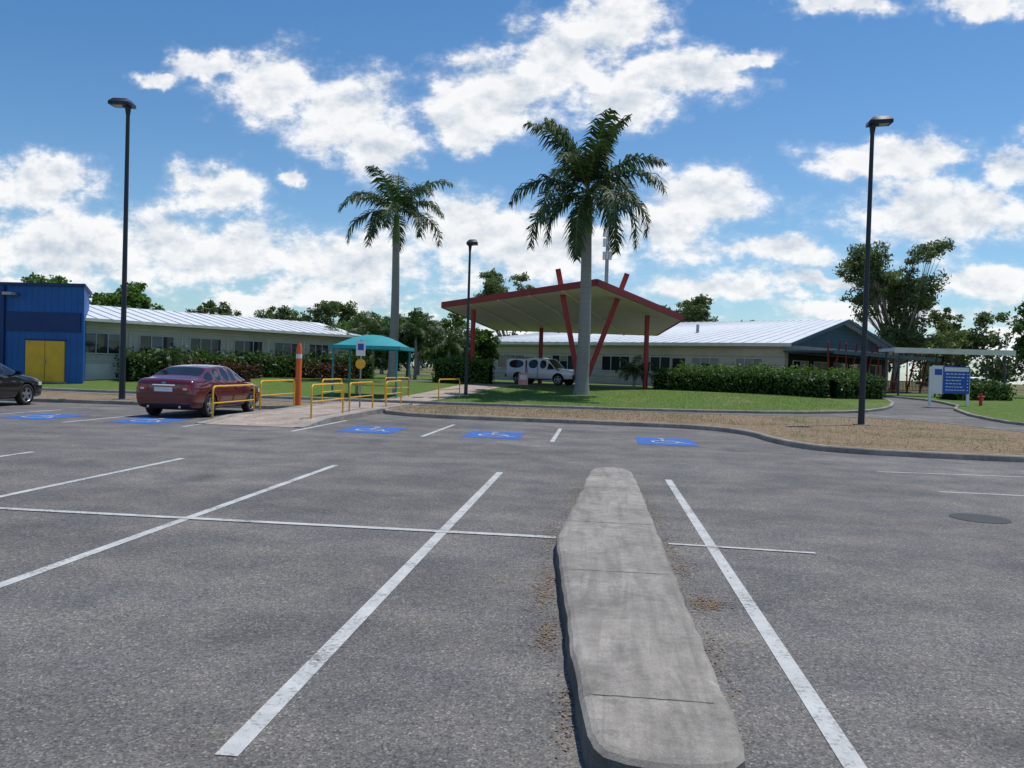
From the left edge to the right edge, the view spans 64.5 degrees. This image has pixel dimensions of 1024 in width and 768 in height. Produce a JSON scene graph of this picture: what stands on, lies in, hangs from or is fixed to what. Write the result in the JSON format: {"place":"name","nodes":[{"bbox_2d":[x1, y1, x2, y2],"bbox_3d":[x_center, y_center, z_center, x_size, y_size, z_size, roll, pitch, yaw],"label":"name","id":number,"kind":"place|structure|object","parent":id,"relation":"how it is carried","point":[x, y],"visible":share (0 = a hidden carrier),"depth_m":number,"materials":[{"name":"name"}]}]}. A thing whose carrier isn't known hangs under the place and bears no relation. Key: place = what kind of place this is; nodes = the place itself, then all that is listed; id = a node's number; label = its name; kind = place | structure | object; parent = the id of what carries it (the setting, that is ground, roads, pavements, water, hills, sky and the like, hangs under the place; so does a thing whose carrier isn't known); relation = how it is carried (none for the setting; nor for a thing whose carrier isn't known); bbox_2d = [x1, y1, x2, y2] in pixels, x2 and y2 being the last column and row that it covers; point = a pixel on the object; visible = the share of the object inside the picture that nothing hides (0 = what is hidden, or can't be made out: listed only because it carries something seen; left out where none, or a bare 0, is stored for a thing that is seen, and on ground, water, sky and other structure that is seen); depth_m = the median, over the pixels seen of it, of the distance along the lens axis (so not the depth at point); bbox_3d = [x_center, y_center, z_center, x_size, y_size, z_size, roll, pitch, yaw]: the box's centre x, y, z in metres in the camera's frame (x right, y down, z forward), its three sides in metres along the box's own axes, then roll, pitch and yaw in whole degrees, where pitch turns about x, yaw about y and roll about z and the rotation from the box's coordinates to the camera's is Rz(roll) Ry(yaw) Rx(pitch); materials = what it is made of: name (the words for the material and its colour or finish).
{"place":"outdoors","nodes":[
{"label":"outdoors","id":0,"kind":"place"},
{"bbox_2d":[34,391,318,405],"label":"verge","id":1,"kind":"structure","parent":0,"point":[65,395],"depth_m":29.70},
{"bbox_2d":[108,98,135,399],"bbox_3d":[-13.763,-4.707,28.433,0.832,10.530,0.520,2,1,6],"label":"street lamp","id":2,"kind":"object","parent":1,"relation":"on","point":[128,105],"visible":0.96,"depth_m":28.36,"materials":[{"name":"metal"}]},
{"bbox_2d":[259,379,294,409],"bbox_3d":[-7.602,0.325,26.353,0.054,0.927,2.854,2,1,6],"label":"handrail","id":3,"kind":"object","parent":1,"relation":"on","point":[293,393],"visible":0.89,"depth_m":26.01,"materials":[{"name":"yellow metal"}]},
{"bbox_2d":[295,343,301,404],"bbox_3d":[-7.433,-0.332,28.235,0.210,2.180,0.210,2,1,6],"label":"orange bollard","id":4,"kind":"object","parent":1,"relation":"on","point":[298,374],"visible":0.98,"depth_m":28.16,"materials":[{"name":"orange plastic"}]},
{"bbox_2d":[384,384,517,400],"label":"footpath","id":5,"kind":"structure","parent":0,"point":[443,394],"depth_m":40.52,"materials":[{"name":"concrete"}]},
{"bbox_2d":[384,377,409,397],"bbox_3d":[-5.166,0.157,36.552,0.054,0.927,2.505,2,1,18],"label":"handrail","id":6,"kind":"object","parent":5,"relation":"on","point":[408,387],"visible":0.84,"depth_m":36.47,"materials":[{"name":"yellow metal"}]},
{"bbox_2d":[518,373,527,384],"bbox_3d":[0.721,-0.318,50.770,0.600,0.754,0.408,2,1,6],"label":"frame sign","id":7,"kind":"object","parent":5,"relation":"on","point":[522,378],"visible":0.93,"depth_m":50.58,"materials":[{"name":"grey metal"}]},
{"bbox_2d":[42,375,890,411],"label":"lawn","id":8,"kind":"structure","parent":0,"point":[282,387],"depth_m":40.48,"materials":[{"name":"green plant"}]},
{"bbox_2d":[0,285,89,383],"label":"walls","id":9,"kind":"structure","parent":8,"relation":"on","point":[62,299],"depth_m":40.63,"materials":[{"name":"blue metal"}]},
{"bbox_2d":[2,292,17,295],"bbox_3d":[-25.073,-4.516,40.492,0.500,0.140,0.500,2,1,6],"label":"wall light","id":10,"kind":"object","parent":9,"relation":"attached to","point":[10,293],"visible":1,"depth_m":40.26,"materials":[{"name":"grey metal"}]},
{"bbox_2d":[0,286,80,364],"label":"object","id":11,"kind":"object","parent":9,"relation":"attached to","point":[41,321],"visible":0.85,"depth_m":40.63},
{"bbox_2d":[0,282,91,294],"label":"roof cap","id":12,"kind":"object","parent":9,"relation":"on","point":[89,291],"visible":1,"depth_m":40.52,"materials":[{"name":"blue metal"}]},
{"bbox_2d":[25,339,67,382],"bbox_3d":[-23.405,-1.135,40.651,2.400,2.220,0.300,2,1,6],"label":"double door","id":13,"kind":"structure","parent":9,"relation":"attached to","point":[44,360],"depth_m":40.59,"materials":[{"name":"yellow metal"}]},
{"bbox_2d":[89,281,165,310],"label":"shade tree","id":14,"kind":"object","parent":8,"relation":"on","point":[136,298],"visible":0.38,"depth_m":72.97,"materials":[{"name":"green plant"}]},
{"bbox_2d":[148,345,192,368],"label":"garden palm","id":15,"kind":"object","parent":8,"relation":"on","point":[169,357],"visible":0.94,"depth_m":42.87,"materials":[{"name":"green plant"}]},
{"bbox_2d":[113,343,249,378],"bbox_3d":[-18.443,-1.277,45.586,2.920,2.146,7.007,3,1,39],"label":"hedge","id":16,"kind":"object","parent":8,"relation":"on","point":[138,366],"visible":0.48,"depth_m":43.68,"materials":[{"name":"green plant"}]},
{"bbox_2d":[172,356,263,378],"bbox_3d":[-16.804,-0.902,45.837,2.014,1.433,5.588,3,1,37],"label":"hedge","id":17,"kind":"object","parent":8,"relation":"on","point":[249,371],"visible":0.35,"depth_m":46.64,"materials":[{"name":"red plant"}]},
{"bbox_2d":[241,348,325,377],"bbox_3d":[-14.320,-1.287,50.714,2.927,1.964,5.220,3,1,37],"label":"hedge","id":18,"kind":"object","parent":8,"relation":"on","point":[280,366],"visible":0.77,"depth_m":49.83,"materials":[{"name":"green plant"}]},
{"bbox_2d":[295,358,355,378],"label":"hedge","id":19,"kind":"object","parent":8,"relation":"on","point":[320,372],"visible":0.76,"depth_m":51.84,"materials":[{"name":"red plant"}]},
{"bbox_2d":[335,319,355,355],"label":"garden tree","id":20,"kind":"object","parent":8,"relation":"on","point":[344,323],"visible":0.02,"depth_m":64.84,"materials":[{"name":"green plant"}]},
{"bbox_2d":[317,350,376,378],"bbox_3d":[-11.020,-1.375,54.190,3.628,2.177,2.669,1,1,-40],"label":"hedge","id":21,"kind":"object","parent":8,"relation":"on","point":[366,372],"visible":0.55,"depth_m":54.15,"materials":[{"name":"green plant"}]},
{"bbox_2d":[324,318,370,353],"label":"garden palm","id":22,"kind":"object","parent":8,"relation":"on","point":[332,327],"visible":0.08,"depth_m":57.95,"materials":[{"name":"green plant"}]},
{"bbox_2d":[333,316,389,369],"bbox_3d":[-11.217,-2.701,60.642,4.895,4.856,4.410,1,1,-18],"label":"garden tree","id":23,"kind":"object","parent":8,"relation":"on","point":[379,354],"visible":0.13,"depth_m":59.71,"materials":[{"name":"green plant"}]},
{"bbox_2d":[328,335,413,397],"bbox_3d":[-6.512,-0.874,37.784,3.310,2.842,2.870,2,1,6],"label":"shade shelter","id":24,"kind":"object","parent":8,"relation":"on","point":[379,342],"visible":0.88,"depth_m":36.74,"materials":[{"name":"teal fabric"}]},
{"bbox_2d":[346,311,400,377],"bbox_3d":[-9.834,-2.735,57.172,4.105,4.962,4.087,1,1,-21],"label":"garden palm","id":25,"kind":"object","parent":8,"relation":"on","point":[374,328],"visible":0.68,"depth_m":57.00,"materials":[{"name":"green plant"}]},
{"bbox_2d":[338,165,454,380],"bbox_3d":[-7.216,-6.709,50.090,6.753,13.329,6.648,2,1,6],"label":"palm tree","id":26,"kind":"object","parent":8,"relation":"on","point":[408,201],"visible":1,"depth_m":49.57,"materials":[{"name":"green plant"}]},
{"bbox_2d":[384,307,433,378],"bbox_3d":[-7.818,-2.987,61.100,3.947,5.617,4.308,2,1,-12],"label":"garden tree","id":27,"kind":"object","parent":8,"relation":"on","point":[403,358],"visible":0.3,"depth_m":60.47,"materials":[{"name":"green plant"}]},
{"bbox_2d":[386,307,443,379],"bbox_3d":[-6.707,-2.758,57.564,4.007,5.182,4.392,1,1,-29],"label":"garden palm","id":28,"kind":"object","parent":8,"relation":"on","point":[409,327],"visible":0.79,"depth_m":57.28,"materials":[{"name":"green plant"}]},
{"bbox_2d":[417,323,479,357],"bbox_3d":[-4.441,-2.213,57.744,4.105,4.232,4.004,3,1,36],"label":"garden palm","id":29,"kind":"object","parent":8,"relation":"on","point":[450,338],"visible":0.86,"depth_m":57.51,"materials":[{"name":"green plant"}]},
{"bbox_2d":[438,379,459,399],"bbox_3d":[-2.833,0.224,36.759,0.054,0.927,2.603,2,1,17],"label":"handrail","id":30,"kind":"object","parent":8,"relation":"on","point":[448,389],"visible":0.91,"depth_m":36.42,"materials":[{"name":"yellow metal"}]},
{"bbox_2d":[418,313,487,368],"bbox_3d":[-4.185,-2.880,61.469,4.249,5.611,4.691,3,1,36],"label":"garden tree","id":31,"kind":"object","parent":8,"relation":"on","point":[481,337],"visible":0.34,"depth_m":61.23,"materials":[{"name":"green plant"}]},
{"bbox_2d":[431,354,495,383],"bbox_3d":[-2.998,-0.905,50.586,3.788,1.888,2.252,2,1,13],"label":"hedge","id":32,"kind":"object","parent":8,"relation":"on","point":[480,371],"visible":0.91,"depth_m":49.99,"materials":[{"name":"green plant"}]},
{"bbox_2d":[461,239,477,395],"bbox_3d":[-2.019,-3.162,38.782,0.525,7.467,0.520,2,1,6],"label":"street lamp","id":33,"kind":"object","parent":8,"relation":"on","point":[470,243],"visible":1,"depth_m":38.74,"materials":[{"name":"metal"}]},
{"bbox_2d":[458,329,501,364],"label":"garden tree","id":34,"kind":"object","parent":8,"relation":"on","point":[487,348],"visible":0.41,"depth_m":62.87,"materials":[{"name":"green plant"}]},
{"bbox_2d":[509,108,667,394],"bbox_3d":[3.706,-6.685,41.392,8.149,14.679,8.468,2,1,6],"label":"palm tree","id":35,"kind":"object","parent":8,"relation":"on","point":[585,169],"visible":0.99,"depth_m":41.00,"materials":[{"name":"green plant"}]},
{"bbox_2d":[615,355,653,388],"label":"garden palm","id":36,"kind":"object","parent":8,"relation":"on","point":[634,371],"visible":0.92,"depth_m":49.96,"materials":[{"name":"green plant"}]},
{"bbox_2d":[675,359,859,378],"bbox_3d":[15.152,-0.379,48.127,10.918,2.026,3.341,2,1,15],"label":"hedge","id":37,"kind":"object","parent":8,"relation":"on","point":[765,366],"visible":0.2,"depth_m":47.66,"materials":[{"name":"green plant"}]},
{"bbox_2d":[649,366,887,398],"bbox_3d":[14.219,-0.134,46.151,13.068,1.606,3.360,2,1,25],"label":"hedge","id":38,"kind":"object","parent":8,"relation":"on","point":[776,383],"visible":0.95,"depth_m":45.58,"materials":[{"name":"green plant"}]},
{"bbox_2d":[0,390,1023,767],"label":"car park","id":39,"kind":"structure","parent":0,"point":[892,608],"depth_m":5.93,"materials":[{"name":"grey asphalt"}]},
{"bbox_2d":[0,363,41,404],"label":"sedan car","id":40,"kind":"object","parent":39,"relation":"on","point":[19,387],"visible":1,"depth_m":25.19,"materials":[{"name":"black paint"}]},
{"bbox_2d":[0,414,88,419],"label":"accessible bay marking","id":41,"kind":"object","parent":39,"relation":"on","point":[43,416],"visible":1,"depth_m":21.06,"materials":[{"name":"blue paint"}]},
{"bbox_2d":[105,417,190,423],"bbox_3d":[-9.306,0.931,20.860,1.350,0.011,1.950,2,1,6],"label":"accessible bay marking","id":42,"kind":"object","parent":39,"relation":"on","point":[149,420],"visible":1,"depth_m":20.77,"materials":[{"name":"blue paint"}]},
{"bbox_2d":[0,391,320,408],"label":"kerb","id":43,"kind":"structure","parent":39,"relation":"on","point":[87,401],"depth_m":27.47,"materials":[{"name":"grey concrete"}]},
{"bbox_2d":[136,364,259,416],"bbox_3d":[-9.159,0.151,24.120,2.100,1.465,4.576,2,1,6],"label":"sedan car","id":44,"kind":"object","parent":39,"relation":"on","point":[185,387],"visible":0.96,"depth_m":22.48,"materials":[{"name":"red paint"}]},
{"bbox_2d":[211,384,254,418],"bbox_3d":[-7.863,0.482,22.963,0.054,0.927,2.654,2,1,6],"label":"handrail","id":45,"kind":"object","parent":39,"relation":"on","point":[213,402],"visible":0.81,"depth_m":22.64,"materials":[{"name":"yellow metal"}]},
{"bbox_2d":[195,401,412,427],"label":"access ramp","id":46,"kind":"structure","parent":39,"relation":"on","point":[323,413],"depth_m":22.90,"materials":[{"name":"concrete"}]},
{"bbox_2d":[310,383,343,418],"bbox_3d":[-5.199,0.444,22.933,0.054,0.927,2.754,2,1,6],"label":"handrail","id":47,"kind":"object","parent":46,"relation":"on","point":[313,385],"visible":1,"depth_m":22.73,"materials":[{"name":"yellow metal"}]},
{"bbox_2d":[321,378,341,403],"bbox_3d":[-6.695,0.261,30.178,0.054,0.927,2.254,2,1,6],"label":"handrail","id":48,"kind":"object","parent":46,"relation":"on","point":[322,391],"visible":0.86,"depth_m":29.87,"materials":[{"name":"yellow metal"}]},
{"bbox_2d":[355,340,365,407],"bbox_3d":[-5.177,-0.338,27.680,0.340,2.350,0.090,2,1,6],"label":"traffic sign","id":49,"kind":"object","parent":46,"relation":"on","point":[360,352],"visible":0.88,"depth_m":27.63,"materials":[{"name":"grey metal"}]},
{"bbox_2d":[348,381,373,411],"bbox_3d":[-4.886,0.388,26.369,0.054,0.927,2.654,2,1,6],"label":"handrail","id":50,"kind":"object","parent":46,"relation":"on","point":[372,395],"visible":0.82,"depth_m":26.02,"materials":[{"name":"yellow metal"}]},
{"bbox_2d":[385,380,401,406],"bbox_3d":[-4.359,0.337,29.933,0.054,0.927,2.254,2,1,6],"label":"handrail","id":51,"kind":"object","parent":46,"relation":"on","point":[400,392],"visible":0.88,"depth_m":29.90,"materials":[{"name":"yellow metal"}]},
{"bbox_2d":[335,426,405,433],"bbox_3d":[-3.457,1.124,20.094,1.350,0.011,1.950,2,1,6],"label":"accessible bay marking","id":52,"kind":"object","parent":39,"relation":"on","point":[372,429],"visible":1,"depth_m":20.01,"materials":[{"name":"blue paint"}]},
{"bbox_2d":[42,376,893,413],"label":"kerb","id":53,"kind":"structure","parent":39,"relation":"on","point":[891,405],"depth_m":34.71,"materials":[{"name":"grey concrete"}]},
{"bbox_2d":[460,431,523,438],"bbox_3d":[-0.436,1.224,19.676,1.350,0.011,1.950,2,1,6],"label":"accessible bay marking","id":54,"kind":"object","parent":39,"relation":"on","point":[493,434],"visible":1,"depth_m":19.59,"materials":[{"name":"blue paint"}]},
{"bbox_2d":[0,410,1023,767],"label":"painted bay lines","id":55,"kind":"object","parent":39,"relation":"on","point":[238,742],"visible":0.91,"depth_m":5.57,"materials":[{"name":"white paint"}]},
{"bbox_2d":[93,416,1008,767],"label":"leaf litter","id":56,"kind":"object","parent":39,"relation":"on","point":[711,604],"visible":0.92,"depth_m":5.64,"materials":[{"name":"brown plant"}]},
{"bbox_2d":[555,467,744,767],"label":"concrete median","id":57,"kind":"object","parent":39,"relation":"on","point":[646,691],"visible":0.98,"depth_m":4.38,"materials":[{"name":"grey concrete"}]},
{"bbox_2d":[635,437,697,445],"bbox_3d":[3.639,1.357,19.248,1.350,0.011,1.950,2,1,6],"label":"accessible bay marking","id":58,"kind":"object","parent":39,"relation":"on","point":[665,441],"visible":1,"depth_m":19.16,"materials":[{"name":"blue paint"}]},
{"bbox_2d":[384,405,1023,461],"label":"kerb","id":59,"kind":"structure","parent":39,"relation":"on","point":[901,453],"depth_m":22.89,"materials":[{"name":"grey concrete"}]},
{"bbox_2d":[882,392,1023,425],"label":"kerb","id":60,"kind":"structure","parent":39,"relation":"on","point":[955,408],"depth_m":37.52,"materials":[{"name":"grey concrete"}]},
{"bbox_2d":[949,513,1011,522],"bbox_3d":[5.595,1.603,9.692,0.660,0.001,0.660,2,1,6],"label":"manhole cover","id":61,"kind":"object","parent":39,"relation":"on","point":[979,518],"visible":1,"depth_m":9.69,"materials":[{"name":"metal"}]},
{"bbox_2d":[0,0,1023,384],"label":"sky","id":62,"kind":"structure","parent":0,"point":[252,122],"materials":[{"name":"blue"}]},
{"bbox_2d":[398,379,651,388],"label":"driveway","id":63,"kind":"structure","parent":0,"point":[540,384],"depth_m":53.73,"materials":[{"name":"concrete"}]},
{"bbox_2d":[505,357,574,384],"bbox_3d":[2.188,-0.861,53.640,5.215,1.822,2.180,2,1,30],"label":"van","id":64,"kind":"object","parent":63,"relation":"on","point":[556,371],"visible":0.84,"depth_m":53.10,"materials":[{"name":"white paint"}]},
{"bbox_2d":[374,366,1023,395],"bbox_3d":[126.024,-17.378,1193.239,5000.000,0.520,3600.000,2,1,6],"label":"ground","id":65,"kind":"structure","parent":0,"point":[428,371],"depth_m":141.84,"materials":[{"name":"green plant"}]},
{"bbox_2d":[20,272,71,282],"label":"shade tree","id":66,"kind":"object","parent":65,"relation":"on","point":[32,278],"visible":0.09,"depth_m":77.37,"materials":[{"name":"green plant"}]},
{"bbox_2d":[184,299,242,315],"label":"eucalyptus tree","id":67,"kind":"object","parent":65,"relation":"on","point":[209,307],"visible":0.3,"depth_m":95.92,"materials":[{"name":"green plant"}]},
{"bbox_2d":[85,321,351,365],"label":"walls","id":68,"kind":"structure","parent":65,"relation":"on","point":[136,330],"depth_m":47.71,"materials":[{"name":"beige paint"}]},
{"bbox_2d":[85,331,332,379],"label":"windows","id":69,"kind":"structure","parent":68,"relation":"attached to","point":[101,343],"depth_m":45.99,"materials":[{"name":"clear glass"}]},
{"bbox_2d":[85,305,361,337],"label":"roof","id":70,"kind":"structure","parent":68,"relation":"on","point":[99,313],"depth_m":49.97,"materials":[{"name":"metal"}]},
{"bbox_2d":[254,305,313,321],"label":"eucalyptus tree","id":71,"kind":"object","parent":65,"relation":"on","point":[282,313],"visible":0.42,"depth_m":96.04,"materials":[{"name":"green plant"}]},
{"bbox_2d":[306,300,367,326],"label":"eucalyptus tree","id":72,"kind":"object","parent":65,"relation":"on","point":[329,309],"visible":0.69,"depth_m":97.28,"materials":[{"name":"green plant"}]},
{"bbox_2d":[357,311,404,373],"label":"eucalyptus tree","id":73,"kind":"object","parent":65,"relation":"on","point":[381,370],"visible":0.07,"depth_m":98.03,"materials":[{"name":"green plant"}]},
{"bbox_2d":[405,316,452,374],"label":"eucalyptus tree","id":74,"kind":"object","parent":65,"relation":"on","point":[428,346],"visible":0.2,"depth_m":99.15,"materials":[{"name":"green plant"}]},
{"bbox_2d":[473,268,534,336],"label":"eucalyptus tree","id":75,"kind":"object","parent":65,"relation":"on","point":[492,284],"visible":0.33,"depth_m":88.13,"materials":[{"name":"green plant"}]},
{"bbox_2d":[441,268,683,388],"bbox_3d":[3.150,-3.211,51.911,14.928,6.981,16.123,2,1,6],"label":"entrance canopy","id":76,"kind":"object","parent":65,"relation":"on","point":[615,310],"visible":0.76,"depth_m":49.92,"materials":[{"name":"metal"}]},
{"bbox_2d":[602,226,612,282],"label":"communications tower","id":77,"kind":"structure","parent":65,"relation":"on","point":[606,257],"depth_m":98.99,"materials":[{"name":"grey metal"}]},
{"bbox_2d":[492,344,888,391],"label":"walls","id":78,"kind":"structure","parent":65,"relation":"on","point":[772,356],"depth_m":63.95,"materials":[{"name":"beige paint"}]},
{"bbox_2d":[497,354,762,371],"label":"windows","id":79,"kind":"structure","parent":78,"relation":"attached to","point":[610,363],"depth_m":63.75,"materials":[{"name":"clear glass"}]},
{"bbox_2d":[498,319,903,354],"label":"roof","id":80,"kind":"structure","parent":78,"relation":"on","point":[762,333],"depth_m":63.55,"materials":[{"name":"metal"}]},
{"bbox_2d":[795,325,885,352],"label":"gable","id":81,"kind":"structure","parent":80,"relation":"attached to","point":[843,334],"depth_m":62.86,"materials":[{"name":"blue paint"}]},
{"bbox_2d":[662,293,718,321],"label":"eucalyptus tree","id":82,"kind":"object","parent":65,"relation":"on","point":[696,309],"visible":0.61,"depth_m":87.91,"materials":[{"name":"green plant"}]},
{"bbox_2d":[364,331,1023,386],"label":"distant tree line","id":83,"kind":"object","parent":65,"relation":"on","point":[995,371],"visible":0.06,"depth_m":156.85,"materials":[{"name":"green plant"}]},
{"bbox_2d":[832,237,968,391],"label":"eucalyptus tree","id":84,"kind":"object","parent":65,"relation":"on","point":[894,291],"visible":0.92,"depth_m":80.83,"materials":[{"name":"green plant"}]},
{"bbox_2d":[904,307,1012,370],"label":"shade tree","id":85,"kind":"object","parent":65,"relation":"on","point":[975,340],"visible":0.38,"depth_m":84.27,"materials":[{"name":"green plant"}]},
{"bbox_2d":[387,404,1023,455],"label":"verge","id":86,"kind":"structure","parent":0,"point":[812,437],"depth_m":24.68,"materials":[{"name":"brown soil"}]},
{"bbox_2d":[854,116,893,425],"bbox_3d":[11.859,-3.689,26.647,0.792,10.128,0.520,2,1,6],"label":"street lamp","id":87,"kind":"object","parent":86,"relation":"on","point":[873,123],"visible":0.9,"depth_m":26.61,"materials":[{"name":"metal"}]},
{"bbox_2d":[882,392,1023,421],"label":"lawn","id":88,"kind":"structure","parent":0,"point":[1013,410],"depth_m":40.36,"materials":[{"name":"green plant"}]},
{"bbox_2d":[783,341,941,392],"bbox_3d":[27.087,-1.076,61.890,19.318,3.526,3.770,1,1,-42],"label":"verandah","id":89,"kind":"object","parent":88,"relation":"on","point":[875,366],"visible":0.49,"depth_m":61.20,"materials":[{"name":"metal"}]},
{"bbox_2d":[879,347,1015,396],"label":"covered walkway","id":90,"kind":"structure","parent":88,"relation":"on","point":[936,351],"depth_m":51.37,"materials":[{"name":"metal"}]},
{"bbox_2d":[928,365,970,405],"bbox_3d":[21.802,0.101,40.420,1.920,2.003,0.140,2,1,6],"label":"hospital sign","id":91,"kind":"object","parent":88,"relation":"on","point":[949,379],"visible":1,"depth_m":40.36,"materials":[{"name":"blue metal"}]},
{"bbox_2d":[936,377,1016,400],"bbox_3d":[26.805,0.285,46.667,6.051,1.468,2.094,1,1,-30],"label":"hedge","id":92,"kind":"object","parent":88,"relation":"on","point":[990,390],"visible":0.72,"depth_m":46.36,"materials":[{"name":"green plant"}]},
{"bbox_2d":[977,393,984,405],"bbox_3d":[23.575,0.843,40.767,0.300,0.750,0.285,2,1,6],"label":"fire hydrant","id":93,"kind":"object","parent":88,"relation":"on","point":[981,397],"visible":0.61,"depth_m":40.71,"materials":[{"name":"red metal"}]},
{"bbox_2d":[970,377,1001,383],"bbox_3d":[34.302,0.181,60.904,4.576,1.465,2.100,2,1,10],"label":"sedan car","id":94,"kind":"object","parent":88,"relation":"on","point":[980,378],"visible":0.1,"depth_m":60.17,"materials":[{"name":"white paint"}]},
{"bbox_2d":[1006,300,1023,365],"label":"shade tree","id":95,"kind":"object","parent":88,"relation":"on","point":[1018,346],"visible":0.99,"depth_m":58.88,"materials":[{"name":"green plant"}]}
]}

